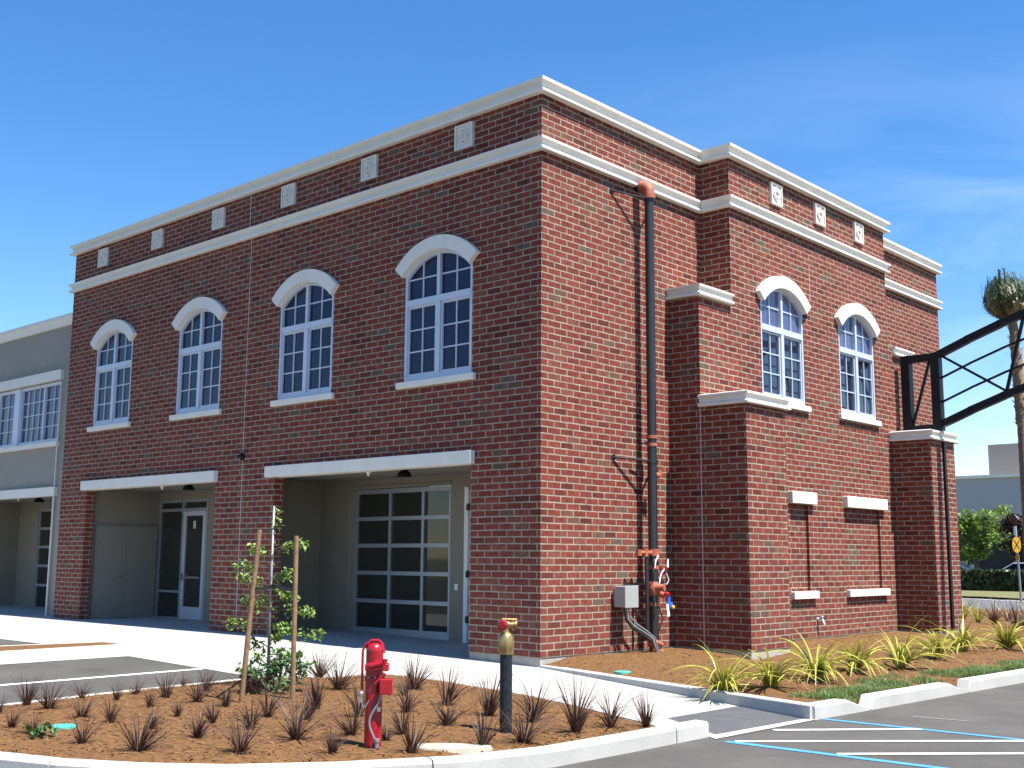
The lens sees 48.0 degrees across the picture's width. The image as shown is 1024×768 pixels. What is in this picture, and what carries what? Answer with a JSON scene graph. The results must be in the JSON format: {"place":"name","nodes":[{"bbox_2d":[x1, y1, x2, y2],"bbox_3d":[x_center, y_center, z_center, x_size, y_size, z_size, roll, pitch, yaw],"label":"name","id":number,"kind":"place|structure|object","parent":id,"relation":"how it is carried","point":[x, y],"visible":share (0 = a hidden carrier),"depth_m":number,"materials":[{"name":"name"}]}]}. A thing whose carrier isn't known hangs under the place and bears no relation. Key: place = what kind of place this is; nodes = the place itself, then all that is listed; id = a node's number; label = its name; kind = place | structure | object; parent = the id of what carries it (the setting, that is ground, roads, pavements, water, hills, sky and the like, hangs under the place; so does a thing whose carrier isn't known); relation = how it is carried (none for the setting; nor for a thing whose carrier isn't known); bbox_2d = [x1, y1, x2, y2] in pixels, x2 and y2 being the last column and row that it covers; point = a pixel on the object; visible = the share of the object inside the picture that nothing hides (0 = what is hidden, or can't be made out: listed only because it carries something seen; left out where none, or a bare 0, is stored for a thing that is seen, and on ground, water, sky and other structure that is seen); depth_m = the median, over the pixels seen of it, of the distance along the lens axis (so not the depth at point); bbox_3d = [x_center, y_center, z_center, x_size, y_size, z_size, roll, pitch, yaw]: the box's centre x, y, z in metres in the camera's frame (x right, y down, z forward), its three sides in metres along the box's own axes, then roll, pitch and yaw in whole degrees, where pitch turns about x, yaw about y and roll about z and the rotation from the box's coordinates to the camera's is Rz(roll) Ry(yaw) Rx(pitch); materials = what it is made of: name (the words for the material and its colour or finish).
{"place":"outdoors","nodes":[
{"label":"outdoors","id":0,"kind":"place"},
{"bbox_2d":[0,605,736,721],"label":"sidewalk","id":1,"kind":"structure","parent":0,"point":[193,652],"depth_m":18.15,"materials":[{"name":"concrete"}]},
{"bbox_2d":[0,639,1023,767],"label":"car park","id":2,"kind":"structure","parent":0,"point":[998,711],"depth_m":11.54,"materials":[{"name":"asphalt"}]},
{"bbox_2d":[0,642,115,650],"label":"mulch strip","id":3,"kind":"object","parent":2,"relation":"on","point":[19,647],"visible":1,"depth_m":18.10,"materials":[{"name":"brown wood"}]},
{"bbox_2d":[0,648,124,664],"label":"walkway","id":4,"kind":"structure","parent":2,"relation":"on","point":[41,656],"depth_m":16.82,"materials":[{"name":"concrete"}]},
{"bbox_2d":[0,641,131,652],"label":"kerb","id":5,"kind":"structure","parent":2,"relation":"on","point":[119,644],"depth_m":18.11,"materials":[{"name":"concrete"}]},
{"bbox_2d":[0,668,200,685],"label":"parking line","id":6,"kind":"object","parent":2,"relation":"on","point":[101,676],"visible":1,"depth_m":14.56,"materials":[{"name":"white paint"}]},
{"bbox_2d":[0,674,654,763],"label":"mulch bed","id":7,"kind":"object","parent":2,"relation":"on","point":[159,755],"visible":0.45,"depth_m":10.57,"materials":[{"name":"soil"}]},
{"bbox_2d":[4,700,24,727],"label":"grass tuft","id":8,"kind":"object","parent":7,"relation":"on","point":[13,723],"visible":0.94,"depth_m":10.19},
{"bbox_2d":[7,670,44,705],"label":"grass tuft","id":9,"kind":"object","parent":7,"relation":"on","point":[25,700],"visible":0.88,"depth_m":11.58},
{"bbox_2d":[16,704,54,734],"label":"grass tuft","id":10,"kind":"object","parent":7,"relation":"on","point":[33,723],"visible":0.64,"depth_m":9.92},
{"bbox_2d":[25,722,56,738],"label":"weed","id":11,"kind":"object","parent":7,"relation":"on","point":[41,729],"visible":1,"depth_m":9.80,"materials":[{"name":"green plant"}]},
{"bbox_2d":[28,671,83,708],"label":"grass tuft","id":12,"kind":"object","parent":7,"relation":"on","point":[48,700],"visible":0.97,"depth_m":11.29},
{"bbox_2d":[60,714,105,743],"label":"grass tuft","id":13,"kind":"object","parent":7,"relation":"on","point":[81,738],"visible":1,"depth_m":9.54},
{"bbox_2d":[70,685,100,716],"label":"grass tuft","id":14,"kind":"object","parent":7,"relation":"on","point":[85,712],"visible":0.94,"depth_m":10.85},
{"bbox_2d":[100,694,124,722],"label":"grass tuft","id":15,"kind":"object","parent":7,"relation":"on","point":[110,718],"visible":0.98,"depth_m":10.50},
{"bbox_2d":[109,705,180,751],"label":"grass tuft","id":16,"kind":"object","parent":7,"relation":"on","point":[136,745],"visible":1,"depth_m":9.29,"materials":[{"name":"plant"}]},
{"bbox_2d":[150,670,180,697],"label":"grass tuft","id":17,"kind":"object","parent":7,"relation":"on","point":[166,693],"visible":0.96,"depth_m":12.26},
{"bbox_2d":[182,703,217,737],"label":"grass tuft","id":18,"kind":"object","parent":7,"relation":"on","point":[198,733],"visible":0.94,"depth_m":9.86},
{"bbox_2d":[180,668,226,701],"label":"grass tuft","id":19,"kind":"object","parent":7,"relation":"on","point":[196,697],"visible":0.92,"depth_m":11.99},
{"bbox_2d":[194,694,228,722],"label":"grass tuft","id":20,"kind":"object","parent":7,"relation":"on","point":[211,718],"visible":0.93,"depth_m":10.74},
{"bbox_2d":[212,682,236,706],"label":"grass tuft","id":21,"kind":"object","parent":7,"relation":"on","point":[226,703],"visible":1,"depth_m":11.69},
{"bbox_2d":[205,708,280,752],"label":"grass tuft","id":22,"kind":"object","parent":7,"relation":"on","point":[239,744],"visible":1,"depth_m":9.28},
{"bbox_2d":[223,692,274,729],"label":"grass tuft","id":23,"kind":"object","parent":7,"relation":"on","point":[249,721],"visible":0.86,"depth_m":10.42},
{"bbox_2d":[239,529,261,702],"bbox_3d":[-2.764,2.512,12.129,0.184,1.944,0.052,0,-9,0],"label":"wooden stake","id":24,"kind":"object","parent":7,"relation":"on","point":[250,616],"visible":0.79,"depth_m":12.12,"materials":[{"name":"wood"}]},
{"bbox_2d":[226,657,286,693],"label":"grass tuft","id":25,"kind":"object","parent":7,"relation":"on","point":[249,688],"visible":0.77,"depth_m":12.65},
{"bbox_2d":[241,679,294,716],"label":"grass tuft","id":26,"kind":"object","parent":7,"relation":"on","point":[267,713],"visible":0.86,"depth_m":11.20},
{"bbox_2d":[266,506,274,686],"bbox_3d":[-2.808,2.486,13.373,0.037,2.120,0.027,-7,-12,42],"label":"nursery cane","id":27,"kind":"object","parent":7,"relation":"on","point":[270,593],"visible":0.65,"depth_m":13.38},
{"bbox_2d":[221,508,325,681],"bbox_3d":[-2.765,2.501,13.420,1.199,2.104,0.554,1,-9,-5],"label":"young tree","id":28,"kind":"object","parent":7,"relation":"on","point":[280,637],"visible":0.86,"depth_m":13.40,"materials":[{"name":"green plant"}]},
{"bbox_2d":[235,647,316,694],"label":"leafy shrub","id":29,"kind":"object","parent":7,"relation":"on","point":[275,662],"visible":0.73,"depth_m":12.93,"materials":[{"name":"green plant"}]},
{"bbox_2d":[290,536,298,698],"bbox_3d":[-2.360,2.599,12.468,0.074,1.891,0.052,0,-9,0],"label":"wooden stake","id":30,"kind":"object","parent":7,"relation":"on","point":[294,610],"visible":0.79,"depth_m":12.46,"materials":[{"name":"wood"}]},
{"bbox_2d":[255,584,292,591],"bbox_3d":[-2.562,2.276,12.807,0.432,0.070,1.278,1,-9,-3],"label":"tree tie","id":31,"kind":"object","parent":30,"relation":"attached to","point":[273,586],"visible":1,"depth_m":12.87,"materials":[{"name":"black rubber"}]},
{"bbox_2d":[260,688,340,743],"bbox_3d":[-1.829,2.857,9.845,0.828,0.436,0.773,4,4,22],"label":"grass tuft","id":32,"kind":"object","parent":7,"relation":"on","point":[294,731],"visible":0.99,"depth_m":9.93,"materials":[{"name":"plant"}]},
{"bbox_2d":[287,663,333,709],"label":"grass tuft","id":33,"kind":"object","parent":7,"relation":"on","point":[314,692],"visible":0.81,"depth_m":11.66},
{"bbox_2d":[297,689,327,719],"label":"grass tuft","id":34,"kind":"object","parent":7,"relation":"on","point":[312,709],"visible":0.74,"depth_m":11.04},
{"bbox_2d":[300,645,341,677],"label":"grass tuft","id":35,"kind":"object","parent":7,"relation":"on","point":[320,673],"visible":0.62,"depth_m":14.56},
{"bbox_2d":[313,719,353,753],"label":"grass tuft","id":36,"kind":"object","parent":7,"relation":"on","point":[332,747],"visible":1,"depth_m":9.38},
{"bbox_2d":[306,648,364,689],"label":"grass tuft","id":37,"kind":"object","parent":7,"relation":"on","point":[337,683],"visible":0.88,"depth_m":13.21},
{"bbox_2d":[326,694,364,735],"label":"grass tuft","id":38,"kind":"object","parent":7,"relation":"on","point":[352,729],"visible":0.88,"depth_m":10.20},
{"bbox_2d":[330,678,364,716],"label":"grass tuft","id":39,"kind":"object","parent":7,"relation":"on","point":[355,698],"visible":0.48,"depth_m":11.25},
{"bbox_2d":[358,639,393,748],"bbox_3d":[-1.143,2.636,9.682,0.299,0.948,0.225,-7,-12,42],"label":"red valve post","id":40,"kind":"object","parent":7,"relation":"on","point":[378,685],"visible":0.98,"depth_m":9.68,"materials":[{"name":"metal"}]},
{"bbox_2d":[386,695,416,734],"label":"grass tuft","id":41,"kind":"object","parent":7,"relation":"on","point":[402,730],"visible":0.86,"depth_m":10.40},
{"bbox_2d":[389,683,424,712],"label":"grass tuft","id":42,"kind":"object","parent":7,"relation":"on","point":[407,701],"visible":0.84,"depth_m":11.68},
{"bbox_2d":[392,670,422,695],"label":"grass tuft","id":43,"kind":"object","parent":7,"relation":"on","point":[407,684],"visible":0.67,"depth_m":12.88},
{"bbox_2d":[393,647,435,688],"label":"grass tuft","id":44,"kind":"object","parent":7,"relation":"on","point":[413,681],"visible":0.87,"depth_m":13.40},
{"bbox_2d":[395,708,443,753],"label":"grass tuft","id":45,"kind":"object","parent":7,"relation":"on","point":[412,744],"visible":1,"depth_m":9.45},
{"bbox_2d":[422,691,482,725],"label":"grass tuft","id":46,"kind":"object","parent":7,"relation":"on","point":[447,718],"visible":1,"depth_m":10.90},
{"bbox_2d":[417,743,492,753],"bbox_3d":[-0.524,3.086,9.744,0.739,0.042,0.333,1,-9,-4],"label":"flat stone","id":47,"kind":"object","parent":7,"relation":"on","point":[460,748],"visible":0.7,"depth_m":9.66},
{"bbox_2d":[427,658,488,705],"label":"grass tuft","id":48,"kind":"object","parent":7,"relation":"on","point":[450,697],"visible":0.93,"depth_m":12.15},
{"bbox_2d":[465,702,503,744],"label":"grass tuft","id":49,"kind":"object","parent":7,"relation":"on","point":[481,738],"visible":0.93,"depth_m":9.80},
{"bbox_2d":[467,664,520,715],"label":"grass tuft","id":50,"kind":"object","parent":7,"relation":"on","point":[490,700],"visible":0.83,"depth_m":11.60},
{"bbox_2d":[498,618,516,733],"bbox_3d":[-0.053,2.744,10.701,0.196,1.111,0.192,-7,-12,42],"label":"black standpipe","id":51,"kind":"object","parent":7,"relation":"on","point":[506,644],"visible":0.87,"depth_m":10.67,"materials":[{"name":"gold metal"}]},
{"bbox_2d":[490,690,568,742],"bbox_3d":[0.131,2.951,10.171,0.895,0.433,0.708,8,-3,-22],"label":"grass tuft","id":52,"kind":"object","parent":7,"relation":"on","point":[522,737],"visible":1,"depth_m":10.13,"materials":[{"name":"plant"}]},
{"bbox_2d":[512,670,569,721],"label":"grass tuft","id":53,"kind":"object","parent":7,"relation":"on","point":[535,711],"visible":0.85,"depth_m":11.23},
{"bbox_2d":[544,666,606,732],"bbox_3d":[0.623,2.923,10.653,0.622,0.631,0.827,3,-9,-16],"label":"grass tuft","id":54,"kind":"object","parent":7,"relation":"on","point":[578,722],"visible":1,"depth_m":10.66,"materials":[{"name":"plant"}]},
{"bbox_2d":[581,685,648,727],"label":"grass tuft","id":55,"kind":"object","parent":7,"relation":"on","point":[610,719],"visible":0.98,"depth_m":11.08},
{"bbox_2d":[625,685,664,726],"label":"grass tuft","id":56,"kind":"object","parent":7,"relation":"on","point":[646,718],"visible":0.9,"depth_m":11.27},
{"bbox_2d":[0,677,708,767],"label":"kerb","id":57,"kind":"structure","parent":2,"relation":"on","point":[567,753],"depth_m":9.24,"materials":[{"name":"concrete"}]},
{"bbox_2d":[540,665,819,718],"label":"kerb","id":58,"kind":"structure","parent":2,"relation":"on","point":[804,710],"depth_m":13.62,"materials":[{"name":"concrete"}]},
{"bbox_2d":[650,718,714,735],"bbox_3d":[1.653,3.476,11.649,0.369,0.022,1.096,3,-9,-19],"label":"ramp flare","id":59,"kind":"object","parent":2,"relation":"on","point":[662,722],"visible":0.38,"depth_m":11.93,"materials":[{"name":"concrete"}]},
{"bbox_2d":[668,706,803,734],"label":"ramp","id":60,"kind":"structure","parent":2,"relation":"on","point":[730,719],"depth_m":12.31,"materials":[{"name":"concrete"}]},
{"bbox_2d":[709,719,815,738],"bbox_3d":[2.559,3.504,11.728,0.144,0.002,1.930,-8,-12,43],"label":"gutter lip","id":61,"kind":"object","parent":2,"relation":"on","point":[721,735],"visible":1,"depth_m":11.66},
{"bbox_2d":[545,608,1023,703],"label":"mulch bed","id":62,"kind":"object","parent":2,"relation":"on","point":[588,662],"visible":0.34,"depth_m":17.23,"materials":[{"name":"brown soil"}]},
{"bbox_2d":[665,639,786,701],"bbox_3d":[2.570,3.426,13.893,1.584,0.811,1.651,0,-9,0],"label":"flax plant","id":63,"kind":"object","parent":62,"relation":"on","point":[725,681],"visible":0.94,"depth_m":13.78,"materials":[{"name":"plant"}]},
{"bbox_2d":[706,642,836,691],"bbox_3d":[3.150,3.485,14.153,1.687,0.651,1.482,-3,-9,21],"label":"flax plant","id":64,"kind":"object","parent":62,"relation":"on","point":[771,680],"visible":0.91,"depth_m":14.11,"materials":[{"name":"plant"}]},
{"bbox_2d":[751,630,870,685],"bbox_3d":[4.086,3.638,15.249,1.722,0.769,1.889,-6,-10,35],"label":"flax plant","id":65,"kind":"object","parent":62,"relation":"on","point":[819,665],"visible":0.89,"depth_m":15.14,"materials":[{"name":"plant"}]},
{"bbox_2d":[806,626,917,676],"bbox_3d":[4.925,3.794,16.415,1.867,0.794,1.638,5,-10,-28],"label":"flax plant","id":66,"kind":"object","parent":62,"relation":"on","point":[865,655],"visible":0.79,"depth_m":16.22,"materials":[{"name":"plant"}]},
{"bbox_2d":[839,617,966,669],"bbox_3d":[5.765,3.854,17.049,1.912,0.939,1.834,-1,-9,12],"label":"flax plant","id":67,"kind":"object","parent":62,"relation":"on","point":[904,653],"visible":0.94,"depth_m":16.91,"materials":[{"name":"plant"}]},
{"bbox_2d":[787,658,1023,702],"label":"lawn grass","id":68,"kind":"structure","parent":62,"relation":"on","point":[965,672],"depth_m":14.87,"materials":[{"name":"plant"}]},
{"bbox_2d":[893,625,983,658],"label":"flax plant","id":69,"kind":"object","parent":62,"relation":"on","point":[940,643],"visible":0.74,"depth_m":18.42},
{"bbox_2d":[913,613,1012,653],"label":"flax plant","id":70,"kind":"object","parent":62,"relation":"on","point":[965,638],"visible":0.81,"depth_m":19.77,"materials":[{"name":"plant"}]},
{"bbox_2d":[964,593,998,622],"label":"grass tuft","id":71,"kind":"object","parent":62,"relation":"on","point":[977,620],"visible":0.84,"depth_m":28.49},
{"bbox_2d":[952,616,1023,651],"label":"flax plant","id":72,"kind":"object","parent":62,"relation":"on","point":[1010,641],"visible":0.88,"depth_m":20.45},
{"bbox_2d":[978,598,1013,624],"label":"grass tuft","id":73,"kind":"object","parent":62,"relation":"on","point":[994,617],"visible":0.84,"depth_m":27.27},
{"bbox_2d":[993,597,1023,627],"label":"grass tuft","id":74,"kind":"object","parent":62,"relation":"on","point":[1014,616],"visible":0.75,"depth_m":26.31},
{"bbox_2d":[725,741,944,767],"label":"blue parking line","id":75,"kind":"object","parent":2,"relation":"on","point":[912,764],"visible":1,"depth_m":10.11,"materials":[{"name":"paint"}]},
{"bbox_2d":[773,728,921,729],"bbox_3d":[3.398,3.501,11.659,1.535,0.001,0.090,1,-9,-4],"label":"hatch line","id":76,"kind":"object","parent":2,"relation":"on","point":[855,729],"visible":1,"depth_m":11.66,"materials":[{"name":"white paint"}]},
{"bbox_2d":[734,740,1023,741],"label":"hatch line","id":77,"kind":"object","parent":2,"relation":"on","point":[879,740],"visible":1,"depth_m":10.92,"materials":[{"name":"white paint"}]},
{"bbox_2d":[809,668,1023,719],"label":"kerb","id":78,"kind":"structure","parent":2,"relation":"on","point":[828,708],"depth_m":14.02,"materials":[{"name":"concrete"}]},
{"bbox_2d":[824,719,1023,739],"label":"blue parking line","id":79,"kind":"object","parent":2,"relation":"on","point":[926,729],"visible":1,"depth_m":11.64,"materials":[{"name":"paint"}]},
{"bbox_2d":[837,752,1023,754],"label":"hatch line","id":80,"kind":"object","parent":2,"relation":"on","point":[926,753],"visible":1,"depth_m":10.23,"materials":[{"name":"white paint"}]},
{"bbox_2d":[980,267,1023,542],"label":"palm tree","id":81,"kind":"object","parent":2,"relation":"on","point":[1003,297],"visible":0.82,"depth_m":35.03,"materials":[{"name":"plant"}]},
{"bbox_2d":[0,0,1023,486],"label":"sky","id":82,"kind":"structure","parent":0,"point":[115,114],"materials":[{"name":"blue"}]},
{"bbox_2d":[955,443,1022,569],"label":"office building","id":83,"kind":"structure","parent":0,"point":[999,484],"depth_m":86.82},
{"bbox_2d":[962,598,1023,610],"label":"road","id":84,"kind":"structure","parent":0,"point":[977,601],"depth_m":41.15,"materials":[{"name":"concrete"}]},
{"bbox_2d":[1012,526,1021,602],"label":"road sign","id":85,"kind":"object","parent":84,"relation":"on","point":[1016,544],"visible":0.92,"depth_m":42.61,"materials":[{"name":"metal"}]},
{"bbox_2d":[962,596,1023,599],"bbox_3d":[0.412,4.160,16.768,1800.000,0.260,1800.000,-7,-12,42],"label":"ground","id":86,"kind":"structure","parent":0,"point":[999,598],"depth_m":46.49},
{"bbox_2d":[0,312,72,615],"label":"stucco building","id":87,"kind":"structure","parent":86,"relation":"on","point":[34,366],"depth_m":29.93,"materials":[{"name":"paint"}]},
{"bbox_2d":[0,381,60,447],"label":"window","id":88,"kind":"structure","parent":87,"relation":"in","point":[29,415],"depth_m":29.78,"materials":[{"name":"white glass"}]},
{"bbox_2d":[33,509,53,606],"bbox_3d":[-12.255,4.809,31.658,3.470,2.787,0.054,-7,-12,42],"label":"garage door","id":89,"kind":"structure","parent":87,"relation":"in","point":[45,515],"depth_m":32.59,"materials":[{"name":"glass"}]},
{"bbox_2d":[53,75,962,666],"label":"brick building","id":90,"kind":"structure","parent":86,"relation":"on","point":[353,361],"depth_m":21.06,"materials":[{"name":"brick"}]},
{"bbox_2d":[87,319,136,431],"bbox_3d":[-9.085,-0.214,26.218,1.950,2.512,0.215,-7,-12,42],"label":"window","id":91,"kind":"structure","parent":90,"relation":"in","point":[113,342],"depth_m":26.26,"materials":[{"name":"white glass"}]},
{"bbox_2d":[90,525,157,618],"bbox_3d":[-9.076,4.409,26.983,0.085,2.160,1.580,-7,-12,42],"label":"double door","id":92,"kind":"structure","parent":90,"relation":"in","point":[124,559],"depth_m":26.97,"materials":[{"name":"beige paint"}]},
{"bbox_2d":[179,511,205,619],"bbox_3d":[-7.389,4.196,26.589,0.920,2.505,0.115,-7,-12,42],"label":"glass door","id":93,"kind":"structure","parent":90,"relation":"in","point":[194,527],"depth_m":26.63,"materials":[{"name":"glass"}]},
{"bbox_2d":[169,297,227,420],"bbox_3d":[-6.485,-0.551,23.877,1.950,2.512,0.215,-7,-12,42],"label":"window","id":94,"kind":"structure","parent":90,"relation":"in","point":[199,322],"depth_m":23.91,"materials":[{"name":"white glass"}]},
{"bbox_2d":[270,269,339,406],"bbox_3d":[-3.855,-0.892,21.509,1.950,2.512,0.215,-7,-12,42],"label":"window","id":95,"kind":"structure","parent":90,"relation":"in","point":[305,299],"depth_m":21.53,"materials":[{"name":"white glass"}]},
{"bbox_2d":[353,485,450,640],"bbox_3d":[-2.106,3.396,21.919,2.680,2.820,0.054,-7,-12,42],"label":"garage door","id":96,"kind":"structure","parent":90,"relation":"in","point":[402,543],"depth_m":21.89,"materials":[{"name":"glass"}]},
{"bbox_2d":[395,234,479,389],"bbox_3d":[-1.233,-1.231,19.148,1.950,2.512,0.215,-7,-12,42],"label":"window","id":97,"kind":"structure","parent":90,"relation":"in","point":[437,271],"depth_m":19.16,"materials":[{"name":"white glass"}]},
{"bbox_2d":[463,487,470,642],"bbox_3d":[-0.462,3.220,20.399,1.040,2.815,0.105,-7,-12,42],"label":"side door","id":98,"kind":"structure","parent":90,"relation":"in","point":[467,495],"depth_m":20.68,"materials":[{"name":"white paint"}]},
{"bbox_2d":[613,585,658,652],"bbox_3d":[1.955,3.766,18.248,0.786,1.128,0.341,7,-11,-36],"label":"junction box","id":99,"kind":"object","parent":90,"relation":"attached to","point":[625,597],"visible":0.92,"depth_m":18.10,"materials":[{"name":"grey metal"}]},
{"bbox_2d":[610,181,674,651],"bbox_3d":[2.167,0.414,18.922,0.486,7.916,1.180,-7,-12,42],"label":"fire riser","id":100,"kind":"object","parent":90,"relation":"attached to","point":[655,586],"visible":0.98,"depth_m":18.87,"materials":[{"name":"black metal"}]},
{"bbox_2d":[756,276,811,412],"bbox_3d":[5.127,-0.788,21.799,0.215,2.512,1.950,-7,-12,42],"label":"window","id":101,"kind":"structure","parent":90,"relation":"in","point":[783,304],"depth_m":21.87,"materials":[{"name":"white glass"}]},
{"bbox_2d":[834,303,881,426],"bbox_3d":[7.213,-0.431,24.064,0.215,2.512,1.950,-7,-12,42],"label":"window","id":102,"kind":"structure","parent":90,"relation":"in","point":[857,327],"depth_m":24.11,"materials":[{"name":"white glass"}]},
{"bbox_2d":[900,309,1023,430],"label":"metal truss","id":103,"kind":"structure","parent":90,"relation":"on","point":[941,422],"depth_m":24.61,"materials":[{"name":"black metal"}]},
{"bbox_2d":[957,508,1001,568],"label":"broadleaf tree","id":104,"kind":"object","parent":86,"relation":"on","point":[973,553],"visible":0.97,"depth_m":57.81,"materials":[{"name":"green plant"}]},
{"bbox_2d":[961,590,1023,598],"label":"verge","id":105,"kind":"structure","parent":86,"relation":"on","point":[1003,594],"depth_m":48.59,"materials":[{"name":"beige plant"}]},
{"bbox_2d":[960,568,1023,591],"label":"hedge","id":106,"kind":"object","parent":105,"relation":"on","point":[990,579],"visible":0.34,"depth_m":53.97,"materials":[{"name":"green plant"}]},
{"bbox_2d":[991,503,1018,562],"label":"broadleaf tree","id":107,"kind":"object","parent":86,"relation":"on","point":[999,510],"visible":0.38,"depth_m":66.58,"materials":[{"name":"green plant"}]},
{"bbox_2d":[998,513,1023,562],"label":"broadleaf tree","id":108,"kind":"object","parent":86,"relation":"on","point":[1009,522],"visible":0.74,"depth_m":57.85,"materials":[{"name":"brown plant"}]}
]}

